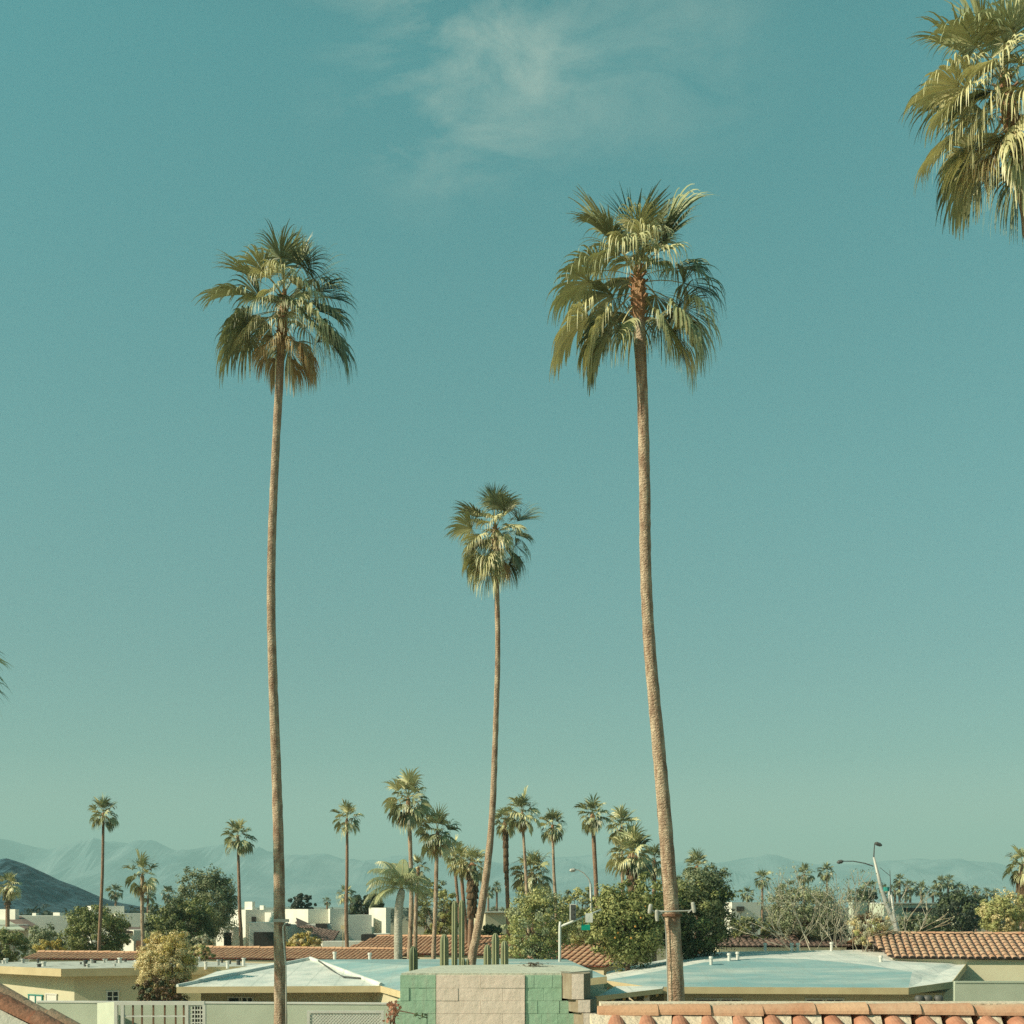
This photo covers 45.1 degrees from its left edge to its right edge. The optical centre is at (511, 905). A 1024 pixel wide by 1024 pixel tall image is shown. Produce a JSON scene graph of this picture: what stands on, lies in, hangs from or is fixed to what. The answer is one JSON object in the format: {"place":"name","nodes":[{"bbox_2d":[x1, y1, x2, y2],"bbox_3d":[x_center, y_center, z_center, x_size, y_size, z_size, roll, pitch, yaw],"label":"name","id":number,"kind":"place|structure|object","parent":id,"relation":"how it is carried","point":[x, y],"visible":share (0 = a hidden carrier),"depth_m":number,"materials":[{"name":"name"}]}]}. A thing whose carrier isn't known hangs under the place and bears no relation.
{"place":"outdoors","nodes":[
{"label":"outdoors","id":0,"kind":"place"},
{"bbox_2d":[0,983,79,1023],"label":"sloping wall","id":1,"kind":"structure","parent":0,"point":[16,1007],"depth_m":8.53,"materials":[{"name":"white paint"}]},
{"bbox_2d":[0,858,158,915],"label":"hill","id":2,"kind":"structure","parent":0,"point":[38,888],"depth_m":618.51,"materials":[{"name":"stone"}]},
{"bbox_2d":[23,950,144,961],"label":"tiled house","id":3,"kind":"structure","parent":0,"point":[58,955],"depth_m":70.08,"materials":[{"name":"tile"}]},
{"bbox_2d":[87,906,160,950],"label":"stucco house","id":4,"kind":"structure","parent":0,"point":[134,929],"depth_m":116.25,"materials":[{"name":"white paint"}]},
{"bbox_2d":[0,957,261,1003],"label":"flat roof house","id":5,"kind":"structure","parent":0,"point":[96,980],"depth_m":56.82,"materials":[{"name":"white paint"}]},
{"bbox_2d":[106,990,119,1000],"bbox_3d":[-18.329,4.181,56.596,0.609,0.545,0.080,0,0,-14],"label":"window","id":6,"kind":"structure","parent":5,"relation":"in","point":[110,995],"depth_m":56.58,"materials":[{"name":"white glass"}]},
{"bbox_2d":[216,902,273,945],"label":"stucco house","id":7,"kind":"structure","parent":0,"point":[258,927],"depth_m":99.30,"materials":[{"name":"white paint"}]},
{"bbox_2d":[254,932,273,945],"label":"garage door","id":8,"kind":"structure","parent":7,"relation":"in","point":[260,938],"depth_m":96.50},
{"bbox_2d":[199,945,424,963],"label":"tiled house","id":9,"kind":"structure","parent":0,"point":[259,954],"depth_m":68.59,"materials":[{"name":"tile"}]},
{"bbox_2d":[285,908,390,946],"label":"stucco house","id":10,"kind":"structure","parent":0,"point":[324,925],"depth_m":105.84,"materials":[{"name":"paint"}]},
{"bbox_2d":[409,946,417,970],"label":"column cactus","id":11,"kind":"object","parent":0,"point":[413,958],"depth_m":27.93,"materials":[{"name":"green plant"}]},
{"bbox_2d":[440,934,448,965],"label":"column cactus","id":12,"kind":"object","parent":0,"point":[444,950],"depth_m":28.93,"materials":[{"name":"green plant"}]},
{"bbox_2d":[451,900,464,964],"bbox_3d":[-1.365,2.928,31.000,0.352,6.143,0.155,0,0,0],"label":"column cactus","id":13,"kind":"object","parent":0,"point":[454,958],"depth_m":30.95,"materials":[{"name":"green plant"}]},
{"bbox_2d":[484,944,490,964],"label":"column cactus","id":14,"kind":"object","parent":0,"point":[487,954],"depth_m":29.93,"materials":[{"name":"green plant"}]},
{"bbox_2d":[392,964,596,1023],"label":"block pier","id":15,"kind":"structure","parent":0,"point":[496,994],"depth_m":11.00,"materials":[{"name":"concrete"}]},
{"bbox_2d":[492,933,498,964],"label":"column cactus","id":16,"kind":"object","parent":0,"point":[495,948],"depth_m":30.93,"materials":[{"name":"green plant"}]},
{"bbox_2d":[474,912,526,935],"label":"flat roof house","id":17,"kind":"structure","parent":0,"point":[496,919],"depth_m":110.25,"materials":[{"name":"beige paint"}]},
{"bbox_2d":[501,941,507,963],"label":"column cactus","id":18,"kind":"object","parent":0,"point":[504,952],"depth_m":28.93,"materials":[{"name":"green plant"}]},
{"bbox_2d":[0,837,1018,906],"bbox_3d":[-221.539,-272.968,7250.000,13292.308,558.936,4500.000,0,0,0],"label":"mountains","id":19,"kind":"structure","parent":0,"point":[318,877],"depth_m":6247.80,"materials":[{"name":"stone"}]},
{"bbox_2d":[0,0,1023,867],"label":"sky","id":20,"kind":"structure","parent":0,"point":[837,514],"materials":[{"name":"blue"}]},
{"bbox_2d":[68,907,992,964],"bbox_3d":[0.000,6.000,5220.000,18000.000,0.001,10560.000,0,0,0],"label":"ground","id":21,"kind":"structure","parent":0,"point":[420,930],"depth_m":369.45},
{"bbox_2d":[0,872,21,950],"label":"fan palm","id":22,"kind":"object","parent":21,"relation":"on","point":[9,894],"visible":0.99,"depth_m":111.81,"materials":[{"name":"green plant"}]},
{"bbox_2d":[0,926,30,961],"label":"citrus bush","id":23,"kind":"object","parent":21,"relation":"on","point":[17,938],"visible":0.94,"depth_m":87.49,"materials":[{"name":"green plant"}]},
{"bbox_2d":[0,909,67,961],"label":"stucco house","id":24,"kind":"structure","parent":21,"relation":"on","point":[58,921],"depth_m":118.84,"materials":[{"name":"paint"}]},
{"bbox_2d":[26,922,64,955],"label":"sage bush","id":25,"kind":"object","parent":21,"relation":"on","point":[44,934],"visible":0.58,"depth_m":97.50,"materials":[{"name":"green plant"}]},
{"bbox_2d":[32,938,68,951],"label":"yellow bush","id":26,"kind":"object","parent":21,"relation":"on","point":[52,944],"visible":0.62,"depth_m":85.84,"materials":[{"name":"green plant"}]},
{"bbox_2d":[57,904,131,950],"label":"citrus tree","id":27,"kind":"object","parent":21,"relation":"on","point":[113,926],"visible":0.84,"depth_m":97.09,"materials":[{"name":"green plant"}]},
{"bbox_2d":[89,792,119,950],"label":"fan palm","id":28,"kind":"object","parent":21,"relation":"on","point":[102,802],"visible":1,"depth_m":91.90,"materials":[{"name":"green plant"}]},
{"bbox_2d":[105,883,122,905],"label":"fan palm","id":29,"kind":"object","parent":21,"relation":"on","point":[115,896],"visible":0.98,"depth_m":189.66,"materials":[{"name":"green plant"}]},
{"bbox_2d":[122,848,158,946],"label":"fan palm","id":30,"kind":"object","parent":21,"relation":"on","point":[142,889],"visible":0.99,"depth_m":85.89,"materials":[{"name":"green plant"}]},
{"bbox_2d":[97,1001,205,1023],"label":"screen fence","id":31,"kind":"object","parent":21,"relation":"on","point":[107,1012],"visible":1,"depth_m":44.45,"materials":[{"name":"white paint"}]},
{"bbox_2d":[132,976,190,1000],"bbox_3d":[-14.017,4.434,49.541,2.474,3.245,2.037,0,0,0],"label":"dry bush","id":32,"kind":"object","parent":21,"relation":"on","point":[146,996],"visible":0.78,"depth_m":48.95,"materials":[{"name":"brown plant"}]},
{"bbox_2d":[132,929,199,999],"bbox_3d":[-14.030,3.509,50.056,2.624,5.090,2.274,0,0,0],"label":"golden shrub","id":33,"kind":"object","parent":21,"relation":"on","point":[157,958],"visible":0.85,"depth_m":49.52,"materials":[{"name":"yellow plant"}]},
{"bbox_2d":[159,885,176,903],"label":"fan palm","id":34,"kind":"object","parent":21,"relation":"on","point":[166,897],"visible":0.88,"depth_m":189.48,"materials":[{"name":"green plant"}]},
{"bbox_2d":[140,894,216,960],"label":"citrus tree","id":35,"kind":"object","parent":21,"relation":"on","point":[176,912],"visible":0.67,"depth_m":89.20,"materials":[{"name":"green plant"}]},
{"bbox_2d":[188,944,215,960],"bbox_3d":[-16.241,4.014,64.062,1.427,4.077,1.289,0,0,-35],"label":"golden shrub","id":36,"kind":"object","parent":21,"relation":"on","point":[201,948],"visible":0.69,"depth_m":63.85,"materials":[{"name":"yellow plant"}]},
{"bbox_2d":[191,933,214,949],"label":"sage bush","id":37,"kind":"object","parent":21,"relation":"on","point":[206,940],"visible":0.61,"depth_m":73.75,"materials":[{"name":"green plant"}]},
{"bbox_2d":[172,863,238,941],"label":"olive tree","id":38,"kind":"object","parent":21,"relation":"on","point":[220,886],"visible":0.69,"depth_m":97.47,"materials":[{"name":"green plant"}]},
{"bbox_2d":[36,1001,391,1023],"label":"garden wall","id":39,"kind":"structure","parent":21,"relation":"on","point":[82,1012],"depth_m":45.98,"materials":[{"name":"beige paint"}]},
{"bbox_2d":[221,817,257,945],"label":"fan palm","id":40,"kind":"object","parent":21,"relation":"on","point":[245,846],"visible":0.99,"depth_m":91.89,"materials":[{"name":"green plant"}]},
{"bbox_2d":[191,218,357,1023],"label":"fan palm","id":41,"kind":"object","parent":21,"relation":"on","point":[240,325],"visible":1,"depth_m":34.87,"materials":[{"name":"green plant"}]},
{"bbox_2d":[273,919,290,1023],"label":"conduit bracket","id":42,"kind":"object","parent":41,"relation":"attached to","point":[282,920],"visible":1,"depth_m":34.74,"materials":[{"name":"metal"}]},
{"bbox_2d":[287,893,316,908],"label":"dark tree","id":43,"kind":"object","parent":21,"relation":"on","point":[297,902],"visible":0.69,"depth_m":149.22,"materials":[{"name":"green plant"}]},
{"bbox_2d":[286,931,322,946],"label":"yellow bush","id":44,"kind":"object","parent":21,"relation":"on","point":[312,942],"visible":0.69,"depth_m":73.81,"materials":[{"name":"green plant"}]},
{"bbox_2d":[307,1011,383,1023],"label":"lattice panel","id":45,"kind":"object","parent":21,"relation":"on","point":[352,1013],"visible":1,"depth_m":43.58,"materials":[{"name":"white paint"}]},
{"bbox_2d":[336,885,355,903],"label":"fan palm","id":46,"kind":"object","parent":21,"relation":"on","point":[350,898],"visible":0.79,"depth_m":124.75,"materials":[{"name":"green plant"}]},
{"bbox_2d":[330,799,364,946],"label":"fan palm","id":47,"kind":"object","parent":21,"relation":"on","point":[347,808],"visible":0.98,"depth_m":91.89,"materials":[{"name":"green plant"}]},
{"bbox_2d":[348,893,384,914],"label":"dark tree","id":48,"kind":"object","parent":21,"relation":"on","point":[358,906],"visible":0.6,"depth_m":134.18,"materials":[{"name":"green plant"}]},
{"bbox_2d":[176,952,606,1005],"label":"hip roof house","id":49,"kind":"structure","parent":21,"relation":"on","point":[312,979],"depth_m":49.93,"materials":[{"name":"paint"}]},
{"bbox_2d":[363,859,433,958],"bbox_3d":[-5.691,1.843,61.811,3.518,8.415,2.870,0,0,0],"label":"queen palm","id":50,"kind":"object","parent":21,"relation":"on","point":[405,877],"visible":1,"depth_m":61.81,"materials":[{"name":"green plant"}]},
{"bbox_2d":[382,1000,428,1023],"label":"bougainvillea","id":51,"kind":"object","parent":21,"relation":"on","point":[394,1011],"visible":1,"depth_m":10.55,"materials":[{"name":"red plant"}]},
{"bbox_2d":[381,767,433,958],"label":"fan palm","id":52,"kind":"object","parent":21,"relation":"on","point":[408,817],"visible":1,"depth_m":65.78,"materials":[{"name":"green plant"}]},
{"bbox_2d":[408,854,429,948],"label":"fan palm","id":53,"kind":"object","parent":21,"relation":"on","point":[416,859],"visible":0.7,"depth_m":66.91,"materials":[{"name":"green plant"}]},
{"bbox_2d":[413,878,458,936],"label":"shade tree","id":54,"kind":"object","parent":21,"relation":"on","point":[446,915],"visible":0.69,"depth_m":81.56,"materials":[{"name":"green plant"}]},
{"bbox_2d":[414,803,461,958],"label":"fan palm","id":55,"kind":"object","parent":21,"relation":"on","point":[436,849],"visible":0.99,"depth_m":65.89,"materials":[{"name":"green plant"}]},
{"bbox_2d":[350,934,526,958],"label":"tiled house","id":56,"kind":"structure","parent":21,"relation":"on","point":[423,946],"depth_m":76.36,"materials":[{"name":"tile"}]},
{"bbox_2d":[442,834,463,923],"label":"fan palm","id":57,"kind":"object","parent":21,"relation":"on","point":[456,884],"visible":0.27,"depth_m":83.91,"materials":[{"name":"green plant"}]},
{"bbox_2d":[447,841,477,942],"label":"fan palm","id":58,"kind":"object","parent":21,"relation":"on","point":[458,851],"visible":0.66,"depth_m":75.89,"materials":[{"name":"green plant"}]},
{"bbox_2d":[455,845,484,946],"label":"fan palm","id":59,"kind":"object","parent":21,"relation":"on","point":[473,877],"visible":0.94,"depth_m":74.78,"materials":[{"name":"brown plant"}]},
{"bbox_2d":[481,924,503,934],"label":"dark tree","id":60,"kind":"object","parent":21,"relation":"on","point":[491,929],"visible":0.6,"depth_m":83.70,"materials":[{"name":"green plant"}]},
{"bbox_2d":[444,481,543,964],"bbox_3d":[-0.537,-4.079,41.036,3.017,20.282,2.856,0,0,41],"label":"fan palm","id":61,"kind":"object","parent":21,"relation":"on","point":[495,566],"visible":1,"depth_m":40.88,"materials":[{"name":"green plant"}]},
{"bbox_2d":[495,807,516,937],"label":"fan palm","id":62,"kind":"object","parent":21,"relation":"on","point":[502,830],"visible":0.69,"depth_m":75.88,"materials":[{"name":"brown plant"}]},
{"bbox_2d":[19,903,1019,934],"bbox_3d":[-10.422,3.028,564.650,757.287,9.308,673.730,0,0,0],"label":"trees","id":63,"kind":"object","parent":21,"relation":"on","point":[134,910],"visible":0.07,"depth_m":386.92,"materials":[{"name":"green plant"}]},
{"bbox_2d":[498,785,541,956],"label":"fan palm","id":64,"kind":"object","parent":21,"relation":"on","point":[521,823],"visible":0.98,"depth_m":71.90,"materials":[{"name":"green plant"}]},
{"bbox_2d":[508,845,554,950],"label":"fan palm","id":65,"kind":"object","parent":21,"relation":"on","point":[533,860],"visible":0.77,"depth_m":75.70,"materials":[{"name":"green plant"}]},
{"bbox_2d":[499,886,577,958],"bbox_3d":[1.167,2.559,55.986,3.776,6.985,3.374,0,0,0],"label":"palo verde","id":66,"kind":"object","parent":21,"relation":"on","point":[542,944],"visible":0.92,"depth_m":55.50,"materials":[{"name":"green plant"}]},
{"bbox_2d":[537,807,566,933],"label":"fan palm","id":67,"kind":"object","parent":21,"relation":"on","point":[553,837],"visible":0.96,"depth_m":79.91,"materials":[{"name":"green plant"}]},
{"bbox_2d":[557,887,594,933],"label":"roadside tree","id":68,"kind":"object","parent":21,"relation":"on","point":[577,892],"visible":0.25,"depth_m":83.48,"materials":[{"name":"green plant"}]},
{"bbox_2d":[525,941,630,1000],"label":"tiled house","id":69,"kind":"structure","parent":21,"relation":"on","point":[582,955],"depth_m":61.40,"materials":[{"name":"tile"}]},
{"bbox_2d":[558,904,600,961],"bbox_3d":[2.940,2.967,53.453,1.898,6.067,0.427,0,0,0],"label":"traffic signal","id":70,"kind":"object","parent":21,"relation":"on","point":[573,913],"visible":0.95,"depth_m":53.55,"materials":[{"name":"metal"}]},
{"bbox_2d":[567,918,599,946],"bbox_3d":[3.833,3.317,64.030,2.307,5.472,2.154,0,0,0],"label":"roadside bush","id":71,"kind":"object","parent":21,"relation":"on","point":[577,937],"visible":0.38,"depth_m":63.42,"materials":[{"name":"green plant"}]},
{"bbox_2d":[573,793,611,920],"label":"fan palm","id":72,"kind":"object","parent":21,"relation":"on","point":[592,825],"visible":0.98,"depth_m":71.89,"materials":[{"name":"green plant"}]},
{"bbox_2d":[605,803,641,963],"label":"fan palm","id":73,"kind":"object","parent":21,"relation":"on","point":[619,813],"visible":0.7,"depth_m":75.88,"materials":[{"name":"green plant"}]},
{"bbox_2d":[583,871,665,1000],"bbox_3d":[5.288,2.244,54.902,3.596,7.615,3.749,0,0,43],"label":"orange tree","id":74,"kind":"object","parent":21,"relation":"on","point":[628,942],"visible":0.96,"depth_m":54.34,"materials":[{"name":"green plant"}]},
{"bbox_2d":[605,821,653,965],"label":"fan palm","id":75,"kind":"object","parent":21,"relation":"on","point":[632,869],"visible":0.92,"depth_m":69.72,"materials":[{"name":"green plant"}]},
{"bbox_2d":[546,180,726,1000],"bbox_3d":[2.726,-4.983,27.224,4.026,22.073,3.472,0,0,0],"label":"fan palm","id":76,"kind":"object","parent":21,"relation":"on","point":[636,235],"visible":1,"depth_m":26.88,"materials":[{"name":"green plant"}]},
{"bbox_2d":[648,902,695,1000],"bbox_3d":[3.461,1.004,26.922,1.047,2.161,0.574,0,0,0],"label":"floodlight bracket","id":77,"kind":"object","parent":76,"relation":"attached to","point":[659,912],"visible":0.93,"depth_m":26.69,"materials":[{"name":"metal"}]},
{"bbox_2d":[638,843,661,961],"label":"fan palm","id":78,"kind":"object","parent":21,"relation":"on","point":[656,868],"visible":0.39,"depth_m":77.83,"materials":[{"name":"green plant"}]},
{"bbox_2d":[683,847,714,936],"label":"fan palm","id":79,"kind":"object","parent":21,"relation":"on","point":[695,856],"visible":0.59,"depth_m":81.79,"materials":[{"name":"green plant"}]},
{"bbox_2d":[658,870,742,959],"bbox_3d":[8.500,2.203,56.961,4.141,7.700,3.787,0,0,0],"label":"orange tree","id":80,"kind":"object","parent":21,"relation":"on","point":[709,902],"visible":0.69,"depth_m":56.23,"materials":[{"name":"green plant"}]},
{"bbox_2d":[676,862,732,952],"bbox_3d":[9.801,1.901,63.782,3.409,8.302,2.956,0,0,0],"label":"olive tree","id":81,"kind":"object","parent":21,"relation":"on","point":[687,872],"visible":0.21,"depth_m":63.64,"materials":[{"name":"green plant"}]},
{"bbox_2d":[737,885,753,901],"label":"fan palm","id":82,"kind":"object","parent":21,"relation":"on","point":[748,899],"visible":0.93,"depth_m":189.71,"materials":[{"name":"green plant"}]},
{"bbox_2d":[728,916,774,939],"bbox_3d":[12.024,3.280,62.077,2.226,5.547,1.936,0,0,-9],"label":"hedge bush","id":83,"kind":"object","parent":21,"relation":"on","point":[754,927],"visible":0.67,"depth_m":61.64,"materials":[{"name":"green plant"}]},
{"bbox_2d":[754,867,771,928],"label":"fan palm","id":84,"kind":"object","parent":21,"relation":"on","point":[761,874],"visible":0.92,"depth_m":189.84,"materials":[{"name":"green plant"}]},
{"bbox_2d":[596,942,965,1000],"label":"hip roof house","id":85,"kind":"structure","parent":21,"relation":"on","point":[831,974],"depth_m":49.79,"materials":[{"name":"teal paint"}]},
{"bbox_2d":[714,935,852,951],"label":"tiled house","id":86,"kind":"structure","parent":21,"relation":"on","point":[749,944],"depth_m":60.44,"materials":[{"name":"tile"}]},
{"bbox_2d":[794,862,814,909],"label":"fan palm","id":87,"kind":"object","parent":21,"relation":"on","point":[809,879],"visible":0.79,"depth_m":189.66,"materials":[{"name":"green plant"}]},
{"bbox_2d":[760,876,849,946],"bbox_3d":[14.616,2.276,62.113,3.992,7.547,3.876,0,0,-16],"label":"desert tree","id":88,"kind":"object","parent":21,"relation":"on","point":[801,914],"visible":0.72,"depth_m":61.24,"materials":[{"name":"green plant"}]},
{"bbox_2d":[770,912,854,940],"bbox_3d":[15.142,3.129,63.042,4.628,5.858,4.425,0,0,0],"label":"dry bush","id":89,"kind":"object","parent":21,"relation":"on","point":[829,931],"visible":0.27,"depth_m":61.75,"materials":[{"name":"brown plant"}]},
{"bbox_2d":[817,862,835,928],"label":"fan palm","id":90,"kind":"object","parent":21,"relation":"on","point":[826,866],"visible":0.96,"depth_m":189.87,"materials":[{"name":"green plant"}]},
{"bbox_2d":[724,861,955,951],"bbox_3d":[15.791,1.926,59.522,10.894,8.193,6.458,0,0,25],"label":"bare tree","id":91,"kind":"object","parent":21,"relation":"on","point":[840,909],"visible":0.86,"depth_m":59.69,"materials":[{"name":"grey plant"}]},
{"bbox_2d":[854,889,877,908],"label":"dark tree","id":92,"kind":"object","parent":21,"relation":"on","point":[865,897],"visible":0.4,"depth_m":129.48,"materials":[{"name":"green plant"}]},
{"bbox_2d":[837,842,900,933],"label":"street lamp","id":93,"kind":"object","parent":21,"relation":"on","point":[884,898],"visible":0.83,"depth_m":65.93,"materials":[{"name":"metal"}]},
{"bbox_2d":[846,911,893,951],"bbox_3d":[16.845,3.137,58.035,2.175,5.831,1.768,0,0,0],"label":"dry bush","id":94,"kind":"object","parent":21,"relation":"on","point":[884,927],"visible":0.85,"depth_m":57.74,"materials":[{"name":"yellow plant"}]},
{"bbox_2d":[882,869,898,930],"bbox_3d":[20.090,2.021,64.000,1.989,7.999,0.320,0,0,0],"label":"utility post","id":95,"kind":"object","parent":21,"relation":"on","point":[892,902],"visible":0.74,"depth_m":63.94,"materials":[{"name":"metal"}]},
{"bbox_2d":[849,902,943,939],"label":"flat roof house","id":96,"kind":"structure","parent":21,"relation":"on","point":[911,908],"depth_m":126.36,"materials":[{"name":"beige paint"}]},
{"bbox_2d":[898,914,940,931],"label":"dark tree","id":97,"kind":"object","parent":21,"relation":"on","point":[910,926],"visible":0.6,"depth_m":107.40,"materials":[{"name":"green plant"}]},
{"bbox_2d":[839,931,1023,980],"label":"tiled house","id":98,"kind":"structure","parent":21,"relation":"on","point":[992,956],"depth_m":54.59,"materials":[{"name":"tile"}]},
{"bbox_2d":[925,885,988,931],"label":"dark tree","id":99,"kind":"object","parent":21,"relation":"on","point":[953,902],"visible":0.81,"depth_m":119.14,"materials":[{"name":"green plant"}]},
{"bbox_2d":[900,0,1023,245],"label":"fan palm","id":100,"kind":"object","parent":21,"relation":"on","point":[964,167],"visible":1,"depth_m":23.67,"materials":[{"name":"green plant"}]},
{"bbox_2d":[953,981,1023,1000],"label":"garden wall","id":101,"kind":"structure","parent":21,"relation":"on","point":[988,990],"depth_m":47.10,"materials":[{"name":"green paint"}]},
{"bbox_2d":[975,887,1023,931],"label":"lime shrub","id":102,"kind":"object","parent":21,"relation":"on","point":[988,911],"visible":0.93,"depth_m":79.36,"materials":[{"name":"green plant"}]},
{"bbox_2d":[1002,844,1023,931],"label":"fan palm","id":103,"kind":"object","parent":21,"relation":"on","point":[1017,877],"visible":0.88,"depth_m":81.84,"materials":[{"name":"green plant"}]},
{"bbox_2d":[724,902,759,934],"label":"flat roof house","id":104,"kind":"structure","parent":0,"point":[753,907],"depth_m":115.44,"materials":[{"name":"white paint"}]},
{"bbox_2d":[590,1001,1023,1023],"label":"tiled wing","id":105,"kind":"structure","parent":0,"point":[810,1012],"depth_m":9.89,"materials":[{"name":"orange tile"}]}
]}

